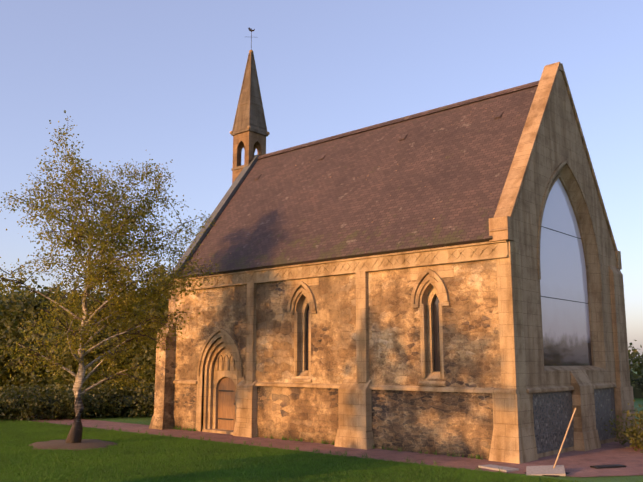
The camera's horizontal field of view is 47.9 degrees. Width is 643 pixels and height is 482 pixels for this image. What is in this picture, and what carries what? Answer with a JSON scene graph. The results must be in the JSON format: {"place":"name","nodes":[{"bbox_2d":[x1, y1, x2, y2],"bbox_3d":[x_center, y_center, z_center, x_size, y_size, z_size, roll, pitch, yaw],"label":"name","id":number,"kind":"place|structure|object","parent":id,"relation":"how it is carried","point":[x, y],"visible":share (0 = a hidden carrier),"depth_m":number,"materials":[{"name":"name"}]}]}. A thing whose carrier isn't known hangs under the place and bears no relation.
{"place":"outdoors","nodes":[
{"label":"outdoors","id":0,"kind":"place"},
{"bbox_2d":[0,440,31,448],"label":"lawn","id":1,"kind":"structure","parent":0,"point":[6,443],"depth_m":20.95,"materials":[{"name":"green plant"}]},
{"bbox_2d":[0,427,34,434],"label":"lawn","id":2,"kind":"structure","parent":0,"point":[7,430],"depth_m":25.11,"materials":[{"name":"green plant"}]},
{"bbox_2d":[0,419,34,423],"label":"lawn","id":3,"kind":"structure","parent":0,"point":[10,421],"depth_m":28.96,"materials":[{"name":"green plant"}]},
{"bbox_2d":[0,457,39,469],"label":"lawn","id":4,"kind":"structure","parent":0,"point":[8,464],"depth_m":16.87,"materials":[{"name":"green plant"}]},
{"bbox_2d":[0,421,57,427],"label":"lawn","id":5,"kind":"structure","parent":0,"point":[19,424],"depth_m":27.56,"materials":[{"name":"green plant"}]},
{"bbox_2d":[0,300,58,394],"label":"tree leaves","id":6,"kind":"object","parent":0,"point":[4,383],"depth_m":43.79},
{"bbox_2d":[0,431,65,439],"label":"lawn","id":7,"kind":"structure","parent":0,"point":[22,435],"depth_m":23.55,"materials":[{"name":"green plant"}]},
{"bbox_2d":[0,445,72,457],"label":"lawn","id":8,"kind":"structure","parent":0,"point":[10,452],"depth_m":19.32,"materials":[{"name":"green plant"}]},
{"bbox_2d":[0,464,85,481],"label":"lawn","id":9,"kind":"structure","parent":0,"point":[21,475],"depth_m":15.45,"materials":[{"name":"green plant"}]},
{"bbox_2d":[0,277,92,394],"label":"tree leaves","id":10,"kind":"object","parent":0,"point":[31,303],"depth_m":42.57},
{"bbox_2d":[10,424,87,430],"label":"lawn","id":11,"kind":"structure","parent":0,"point":[49,427],"depth_m":26.23,"materials":[{"name":"green plant"}]},
{"bbox_2d":[8,435,94,442],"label":"lawn","id":12,"kind":"structure","parent":0,"point":[43,439],"depth_m":22.36,"materials":[{"name":"green plant"}]},
{"bbox_2d":[4,450,115,465],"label":"lawn","id":13,"kind":"structure","parent":0,"point":[62,457],"depth_m":18.08,"materials":[{"name":"green plant"}]},
{"bbox_2d":[23,472,132,481],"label":"lawn","id":14,"kind":"structure","parent":0,"point":[88,477],"depth_m":14.68,"materials":[{"name":"green plant"}]},
{"bbox_2d":[38,427,118,434],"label":"lawn","id":15,"kind":"structure","parent":0,"point":[85,431],"depth_m":25.01,"materials":[{"name":"green plant"}]},
{"bbox_2d":[42,456,164,473],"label":"lawn","id":16,"kind":"structure","parent":0,"point":[84,467],"depth_m":16.79,"materials":[{"name":"green plant"}]},
{"bbox_2d":[73,439,136,449],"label":"lawn","id":17,"kind":"structure","parent":0,"point":[121,443],"depth_m":21.12,"materials":[{"name":"green plant"}]},
{"bbox_2d":[0,110,219,442],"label":"birch","id":18,"kind":"object","parent":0,"point":[128,228],"depth_m":21.11,"materials":[{"name":"green plant"}]},
{"bbox_2d":[82,430,153,439],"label":"lawn","id":19,"kind":"structure","parent":0,"point":[109,435],"depth_m":23.69,"materials":[{"name":"green plant"}]},
{"bbox_2d":[78,443,179,456],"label":"lawn","id":20,"kind":"structure","parent":0,"point":[133,449],"depth_m":19.57,"materials":[{"name":"green plant"}]},
{"bbox_2d":[102,434,187,444],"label":"lawn","id":21,"kind":"structure","parent":0,"point":[152,438],"depth_m":22.37,"materials":[{"name":"green plant"}]},
{"bbox_2d":[91,463,219,481],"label":"lawn","id":22,"kind":"structure","parent":0,"point":[167,470],"depth_m":15.47,"materials":[{"name":"green plant"}]},
{"bbox_2d":[120,449,227,463],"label":"lawn","id":23,"kind":"structure","parent":0,"point":[169,457],"depth_m":18.25,"materials":[{"name":"green plant"}]},
{"bbox_2d":[139,438,234,450],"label":"lawn","id":24,"kind":"structure","parent":0,"point":[191,443],"depth_m":21.07,"materials":[{"name":"green plant"}]},
{"bbox_2d":[160,473,285,481],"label":"lawn","id":25,"kind":"structure","parent":0,"point":[209,477],"depth_m":14.76,"materials":[{"name":"green plant"}]},
{"bbox_2d":[167,455,284,472],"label":"lawn","id":26,"kind":"structure","parent":0,"point":[238,463],"depth_m":16.93,"materials":[{"name":"green plant"}]},
{"bbox_2d":[183,443,282,456],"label":"lawn","id":27,"kind":"structure","parent":0,"point":[223,449],"depth_m":19.74,"materials":[{"name":"green plant"}]},
{"bbox_2d":[224,463,350,481],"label":"lawn","id":28,"kind":"structure","parent":0,"point":[301,472],"depth_m":15.64,"materials":[{"name":"green plant"}]},
{"bbox_2d":[236,449,339,463],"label":"lawn","id":29,"kind":"structure","parent":0,"point":[293,455],"depth_m":18.43,"materials":[{"name":"green plant"}]},
{"bbox_2d":[0,363,642,481],"bbox_3d":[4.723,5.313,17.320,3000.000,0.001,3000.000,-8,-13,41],"label":"ground","id":30,"kind":"structure","parent":0,"point":[147,421],"depth_m":16.13,"materials":[{"name":"green plant"}]},
{"bbox_2d":[0,387,12,419],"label":"hedge leaves","id":31,"kind":"object","parent":30,"relation":"on","point":[3,405],"visible":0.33,"depth_m":29.94,"materials":[{"name":"green plant"}]},
{"bbox_2d":[0,380,40,419],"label":"hedge leaves","id":32,"kind":"object","parent":30,"relation":"on","point":[12,386],"depth_m":30.21,"materials":[{"name":"green plant"}]},
{"bbox_2d":[0,274,43,381],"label":"tree leaves","id":33,"kind":"object","parent":30,"relation":"on","point":[11,302],"depth_m":47.34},
{"bbox_2d":[0,375,59,421],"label":"hedge leaves","id":34,"kind":"object","parent":30,"relation":"on","point":[12,412],"depth_m":29.75,"materials":[{"name":"green plant"}]},
{"bbox_2d":[7,377,71,419],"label":"hedge leaves","id":35,"kind":"object","parent":30,"relation":"on","point":[38,399],"depth_m":30.20,"materials":[{"name":"green plant"}]},
{"bbox_2d":[0,280,122,394],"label":"tree leaves","id":36,"kind":"object","parent":30,"relation":"on","point":[44,319],"depth_m":43.08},
{"bbox_2d":[21,377,102,420],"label":"hedge leaves","id":37,"kind":"object","parent":30,"relation":"on","point":[72,412],"depth_m":30.33,"materials":[{"name":"green plant"}]},
{"bbox_2d":[46,382,99,416],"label":"hedge leaves","id":38,"kind":"object","parent":30,"relation":"on","point":[56,389],"depth_m":30.92,"materials":[{"name":"green plant"}]},
{"bbox_2d":[29,439,118,450],"bbox_3d":[-7.205,5.857,20.879,2.978,0.100,2.532,-8,-13,41],"label":"soil bed","id":39,"kind":"object","parent":30,"relation":"on","point":[83,444],"visible":0.67,"depth_m":20.43,"materials":[{"name":"brown soil"}]},
{"bbox_2d":[18,286,144,392],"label":"tree leaves","id":40,"kind":"object","parent":30,"relation":"on","point":[65,376],"depth_m":37.71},
{"bbox_2d":[67,377,128,419],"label":"hedge leaves","id":41,"kind":"object","parent":30,"relation":"on","point":[105,394],"depth_m":31.38,"materials":[{"name":"green plant"}]},
{"bbox_2d":[66,294,141,392],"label":"tree leaves","id":42,"kind":"object","parent":30,"relation":"on","point":[101,351],"depth_m":37.09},
{"bbox_2d":[82,377,143,417],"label":"hedge leaves","id":43,"kind":"object","parent":30,"relation":"on","point":[107,398],"depth_m":31.62,"materials":[{"name":"green plant"}]},
{"bbox_2d":[92,377,153,417],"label":"hedge leaves","id":44,"kind":"object","parent":30,"relation":"on","point":[114,408],"depth_m":31.78,"materials":[{"name":"green plant"}]},
{"bbox_2d":[99,264,168,393],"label":"tree leaves","id":45,"kind":"object","parent":30,"relation":"on","point":[151,372],"depth_m":34.38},
{"bbox_2d":[113,380,154,417],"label":"hedge leaves","id":46,"kind":"object","parent":30,"relation":"on","point":[141,411],"depth_m":31.62,"materials":[{"name":"green plant"}]},
{"bbox_2d":[120,312,155,392],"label":"tree leaves","id":47,"kind":"object","parent":30,"relation":"on","point":[148,353],"depth_m":35.79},
{"bbox_2d":[601,400,642,452],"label":"hedge leaves","id":48,"kind":"object","parent":30,"relation":"on","point":[636,438],"depth_m":20.34,"materials":[{"name":"green plant"}]},
{"bbox_2d":[628,340,642,397],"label":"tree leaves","id":49,"kind":"object","parent":30,"relation":"on","point":[638,368],"depth_m":48.61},
{"bbox_3d":[-2.936,2.093,29.887,0.800,10.500,7.600,-8,-13,41],"label":"gable wall","id":50,"kind":"object","parent":30,"relation":"on","visible":0},
{"bbox_2d":[149,321,175,429],"bbox_3d":[-5.771,4.867,26.470,0.820,3.900,0.560,-8,-13,41],"label":"buttress","id":51,"kind":"object","parent":50,"relation":"attached to","point":[162,418],"visible":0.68,"depth_m":26.27,"materials":[{"name":"stone"}]},
{"bbox_2d":[172,154,258,275],"bbox_3d":[-2.749,-0.878,30.216,0.380,5.548,8.349,-8,-13,41],"label":"gable coping","id":52,"kind":"object","parent":50,"relation":"on","point":[230,192],"visible":0.36,"depth_m":28.69,"materials":[{"name":"beige stone"}]},
{"bbox_2d":[232,131,265,183],"bbox_3d":[-3.086,-3.212,30.909,1.000,2.700,1.000,-8,-13,41],"label":"bell turret","id":53,"kind":"object","parent":50,"relation":"attached to","point":[250,142],"visible":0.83,"depth_m":30.77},
{"bbox_2d":[233,55,265,131],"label":"spire","id":54,"kind":"structure","parent":53,"relation":"on","point":[254,116],"depth_m":31.12,"materials":[{"name":"stone"}]},
{"bbox_2d":[231,128,267,170],"bbox_3d":[-3.086,-3.823,31.012,1.120,1.700,1.120,-8,-13,41],"label":"cornice moulding","id":55,"kind":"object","parent":53,"relation":"attached to","point":[245,130],"depth_m":30.68,"materials":[{"name":"beige stone"}]},
{"bbox_2d":[232,52,266,131],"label":"spire ribs","id":56,"kind":"object","parent":53,"relation":"on","point":[250,101],"visible":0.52,"depth_m":31.28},
{"bbox_2d":[248,27,254,47],"bbox_3d":[-3.086,-8.833,31.850,0.566,1.200,0.023,1,-10,-3],"label":"weather vane","id":57,"kind":"object","parent":56,"relation":"on","point":[250,29],"visible":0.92,"depth_m":31.90,"materials":[{"name":"grey metal"}]},
{"bbox_2d":[0,0,642,362],"label":"sky","id":58,"kind":"structure","parent":0,"point":[140,81],"materials":[{"name":"blue"}]},
{"bbox_2d":[12,416,642,476],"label":"path","id":59,"kind":"structure","parent":0,"point":[576,463],"depth_m":18.83,"materials":[{"name":"red brick"}]},
{"bbox_2d":[202,429,233,434],"bbox_3d":[-3.356,6.483,24.620,1.640,0.100,0.450,-8,-13,41],"label":"doorstep","id":60,"kind":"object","parent":59,"relation":"on","point":[223,431],"depth_m":24.49,"materials":[{"name":"beige stone"}]},
{"bbox_2d":[44,421,499,472],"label":"grass tufts","id":61,"kind":"object","parent":59,"relation":"on","point":[339,452],"depth_m":20.16,"materials":[{"name":"green plant"}]},
{"bbox_2d":[173,383,492,459],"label":"wall","id":62,"kind":"structure","parent":59,"relation":"on","point":[443,423],"depth_m":19.92,"materials":[{"name":"stone"}]},
{"bbox_2d":[170,259,500,387],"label":"wall","id":63,"kind":"structure","parent":62,"relation":"on","point":[471,338],"depth_m":21.11,"materials":[{"name":"stone"}]},
{"bbox_2d":[196,328,243,430],"bbox_3d":[-3.400,4.779,24.856,2.440,3.540,0.360,-8,-13,41],"label":"arch door","id":64,"kind":"structure","parent":63,"relation":"attached to","point":[205,379],"depth_m":25.25,"materials":[{"name":"beige stone"}]},
{"bbox_2d":[212,348,235,428],"bbox_3d":[-3.257,4.949,24.991,1.340,3.250,0.130,-8,-13,41],"label":"door surround","id":65,"kind":"object","parent":64,"relation":"in","point":[219,374],"depth_m":25.15,"materials":[{"name":"beige stone"}]},
{"bbox_2d":[217,377,234,429],"bbox_3d":[-3.217,5.597,24.927,1.040,1.950,0.050,-8,-13,41],"label":"door leaf","id":66,"kind":"object","parent":65,"relation":"in","point":[226,405],"visible":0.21,"depth_m":24.94,"materials":[{"name":"brown wood"}]},
{"bbox_2d":[218,390,234,419],"bbox_3d":[-3.260,5.646,24.914,0.903,1.000,0.014,-8,-13,41],"label":"door ironwork","id":67,"kind":"object","parent":66,"relation":"attached to","point":[234,403],"depth_m":24.94,"materials":[{"name":"black metal"}]},
{"bbox_2d":[217,354,234,369],"bbox_3d":[-3.312,4.201,25.053,0.870,0.545,0.045,-8,-13,41],"label":"blind arcade door","id":68,"kind":"structure","parent":65,"relation":"attached to","point":[228,364],"depth_m":25.07,"materials":[{"name":"beige stone"}]},
{"bbox_2d":[291,370,311,382],"bbox_3d":[-0.511,4.181,22.375,0.820,0.360,0.360,-8,-13,41],"label":"window sill","id":69,"kind":"structure","parent":63,"relation":"attached to","point":[301,379],"depth_m":22.35,"materials":[{"name":"beige stone"}]},
{"bbox_2d":[287,281,316,375],"bbox_3d":[-0.521,2.731,22.606,1.220,2.937,0.390,-8,-13,41],"label":"hood window","id":70,"kind":"structure","parent":63,"relation":"attached to","point":[296,299],"depth_m":22.72,"materials":[{"name":"beige stone"}]},
{"bbox_2d":[296,312,308,375],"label":"window shafts","id":71,"kind":"object","parent":63,"relation":"attached to","point":[297,347],"depth_m":22.58,"materials":[{"name":"beige stone"}]},
{"bbox_2d":[287,277,318,287],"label":"stone block","id":72,"kind":"structure","parent":63,"relation":"attached to","point":[307,281],"depth_m":22.68,"materials":[{"name":"beige stone"}]},
{"bbox_2d":[233,271,373,449],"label":"buttresses","id":73,"kind":"structure","parent":63,"relation":"attached to","point":[354,430],"depth_m":20.84,"materials":[{"name":"beige stone"}]},
{"bbox_2d":[301,297,308,371],"bbox_3d":[-0.392,2.912,22.724,0.760,2.720,0.120,-8,-13,41],"label":"lancet window","id":74,"kind":"structure","parent":63,"relation":"attached to","point":[305,305],"depth_m":22.81,"materials":[{"name":"beige stone"}]},
{"bbox_2d":[306,306,308,369],"bbox_3d":[-0.370,2.999,22.734,0.340,2.250,0.015,-8,-13,41],"label":"window","id":75,"kind":"structure","parent":74,"relation":"in","point":[307,327],"depth_m":22.81,"materials":[{"name":"black"}]},
{"bbox_2d":[168,240,508,291],"bbox_3d":[-0.559,0.922,22.712,13.960,0.500,0.130,-8,-13,41],"label":"frieze","id":76,"kind":"object","parent":63,"relation":"attached to","point":[500,249],"visible":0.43,"depth_m":21.03,"materials":[{"name":"beige stone"}]},
{"bbox_2d":[177,244,497,288],"bbox_3d":[-0.491,0.934,22.632,13.230,0.277,0.011,-8,-13,41],"label":"frieze carving","id":77,"kind":"object","parent":76,"relation":"attached to","point":[482,251],"visible":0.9,"depth_m":21.36},
{"bbox_2d":[411,269,449,378],"bbox_3d":[3.012,2.215,19.519,1.220,2.937,0.390,-8,-13,41],"label":"window surround","id":78,"kind":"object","parent":63,"relation":"attached to","point":[421,290],"depth_m":19.61,"materials":[{"name":"beige stone"}]},
{"bbox_2d":[407,263,453,280],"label":"lintel","id":79,"kind":"structure","parent":63,"relation":"attached to","point":[440,270],"depth_m":19.59,"materials":[{"name":"beige stone"}]},
{"bbox_2d":[422,303,441,378],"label":"window shafts","id":80,"kind":"object","parent":63,"relation":"attached to","point":[423,337],"depth_m":19.45,"materials":[{"name":"beige stone"}]},
{"bbox_2d":[418,372,445,385],"bbox_3d":[3.022,3.665,19.288,0.820,0.360,0.360,-8,-13,41],"label":"window sill","id":81,"kind":"structure","parent":63,"relation":"attached to","point":[434,375],"depth_m":19.25,"materials":[{"name":"beige stone"}]},
{"bbox_2d":[426,286,439,372],"bbox_3d":[3.141,2.395,19.637,0.760,2.720,0.120,-8,-13,41],"label":"lancet window","id":82,"kind":"structure","parent":63,"relation":"attached to","point":[432,293],"depth_m":19.73,"materials":[{"name":"beige stone"}]},
{"bbox_2d":[433,295,439,371],"bbox_3d":[3.163,2.483,19.646,0.340,2.250,0.015,-8,-13,41],"label":"window","id":83,"kind":"structure","parent":82,"relation":"in","point":[436,302],"depth_m":19.67,"materials":[{"name":"black"}]},
{"bbox_2d":[173,380,517,393],"bbox_3d":[-0.308,4.367,21.972,13.490,0.160,0.140,-8,-13,41],"label":"string course","id":84,"kind":"object","parent":62,"relation":"attached to","point":[426,388],"visible":0.57,"depth_m":19.74,"materials":[{"name":"beige stone"}]},
{"bbox_2d":[478,464,518,471],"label":"stone slab","id":85,"kind":"structure","parent":59,"relation":"on","point":[498,467],"depth_m":16.21,"materials":[{"name":"stone"}]},
{"bbox_2d":[526,465,565,475],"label":"stone slab","id":86,"kind":"structure","parent":59,"relation":"on","point":[559,470],"depth_m":15.63,"materials":[{"name":"grey stone"}]},
{"bbox_2d":[553,408,575,467],"bbox_3d":[5.392,4.387,16.062,0.867,1.308,0.034,6,-11,-31],"label":"prop stick","id":87,"kind":"object","parent":86,"relation":"on","point":[564,438],"visible":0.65,"depth_m":16.06,"materials":[{"name":"beige wood"}]},
{"bbox_2d":[513,70,615,457],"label":"gable wall","id":88,"kind":"structure","parent":59,"relation":"on","point":[559,141],"depth_m":20.46,"materials":[{"name":"beige stone"}]},
{"bbox_2d":[489,238,537,463],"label":"corner buttress","id":89,"kind":"structure","parent":88,"relation":"attached to","point":[513,438],"depth_m":17.80,"materials":[{"name":"beige stone"}]},
{"bbox_2d":[489,62,617,250],"bbox_3d":[7.090,-2.558,21.659,0.490,5.757,8.005,-8,-13,41],"label":"gable coping","id":90,"kind":"object","parent":88,"relation":"on","point":[511,191],"visible":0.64,"depth_m":20.42,"materials":[{"name":"beige stone"}]},
{"bbox_2d":[489,216,621,269],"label":"gable kneelers","id":91,"kind":"object","parent":88,"relation":"attached to","point":[502,222],"visible":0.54,"depth_m":18.27,"materials":[{"name":"beige stone"}]},
{"bbox_2d":[540,178,591,365],"bbox_3d":[7.047,0.790,21.137,0.015,5.740,3.720,-8,-13,41],"label":"window glass","id":92,"kind":"object","parent":88,"relation":"attached to","point":[566,332],"visible":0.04,"depth_m":21.07,"materials":[{"name":"white"}]},
{"bbox_2d":[541,226,587,303],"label":"bars","id":93,"kind":"object","parent":92,"relation":"attached to","point":[558,298],"depth_m":21.10,"materials":[{"name":"grey metal"}]},
{"bbox_2d":[537,160,602,365],"bbox_3d":[7.159,0.577,21.072,0.295,6.020,4.500,-8,-13,41],"label":"window arch moulding","id":94,"kind":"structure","parent":88,"relation":"attached to","point":[551,182],"depth_m":22.03,"materials":[{"name":"beige stone"}]},
{"bbox_2d":[526,383,616,392],"bbox_3d":[7.059,4.066,20.172,0.140,0.160,6.000,-8,-13,41],"label":"string course","id":95,"kind":"object","parent":88,"relation":"attached to","point":[558,388],"visible":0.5,"depth_m":19.28,"materials":[{"name":"beige stone"}]},
{"bbox_2d":[540,164,605,370],"bbox_3d":[7.154,0.686,21.058,0.242,6.040,4.300,-8,-13,41],"label":"window reveal","id":96,"kind":"object","parent":88,"relation":"attached to","point":[565,173],"depth_m":22.27,"materials":[{"name":"beige stone"}]},
{"bbox_2d":[533,388,615,453],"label":"flint wall panels","id":97,"kind":"object","parent":88,"relation":"attached to","point":[553,412],"visible":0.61,"depth_m":19.31,"materials":[{"name":"grey stone"}]},
{"bbox_2d":[570,265,638,450],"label":"buttresses","id":98,"kind":"structure","parent":59,"relation":"on","point":[586,436],"depth_m":22.27,"materials":[{"name":"beige stone"}]},
{"bbox_2d":[590,464,625,468],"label":"manhole slab","id":99,"kind":"structure","parent":59,"relation":"in","point":[607,466],"depth_m":16.45,"materials":[{"name":"grey metal"}]},
{"bbox_2d":[288,454,401,471],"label":"lawn","id":100,"kind":"structure","parent":0,"point":[350,462],"depth_m":17.12,"materials":[{"name":"green plant"}]},
{"bbox_2d":[292,470,428,481],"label":"lawn","id":101,"kind":"structure","parent":0,"point":[369,477],"depth_m":14.80,"materials":[{"name":"green plant"}]},
{"bbox_2d":[355,461,478,481],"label":"lawn","id":102,"kind":"structure","parent":0,"point":[417,470],"depth_m":15.82,"materials":[{"name":"green plant"}]},
{"bbox_2d":[431,470,565,481],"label":"lawn","id":103,"kind":"structure","parent":0,"point":[481,477],"depth_m":14.85,"materials":[{"name":"green plant"}]},
{"bbox_2d":[524,472,568,476],"bbox_3d":[4.878,5.024,15.672,0.750,0.015,0.700,-8,-13,41],"label":"manhole opening","id":104,"kind":"object","parent":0,"point":[553,475],"visible":0.29,"depth_m":15.29,"materials":[{"name":"grey metal"}]},
{"bbox_3d":[3.447,-1.273,27.374,12.880,6.748,0.120,-8,24,41],"label":"roof","id":105,"kind":"object","parent":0,"visible":0},
{"bbox_2d":[180,86,537,277],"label":"roof","id":106,"kind":"structure","parent":105,"relation":"attached to","point":[435,180],"depth_m":23.28,"materials":[{"name":"tile"}]},
{"bbox_2d":[254,111,503,180],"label":"roof vents","id":107,"kind":"object","parent":106,"relation":"on","point":[498,115],"visible":1,"depth_m":24.67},
{"bbox_2d":[257,80,539,159],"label":"roof ridge","id":108,"kind":"structure","parent":105,"relation":"on","point":[480,98],"depth_m":25.41,"materials":[{"name":"tile"}]}
]}

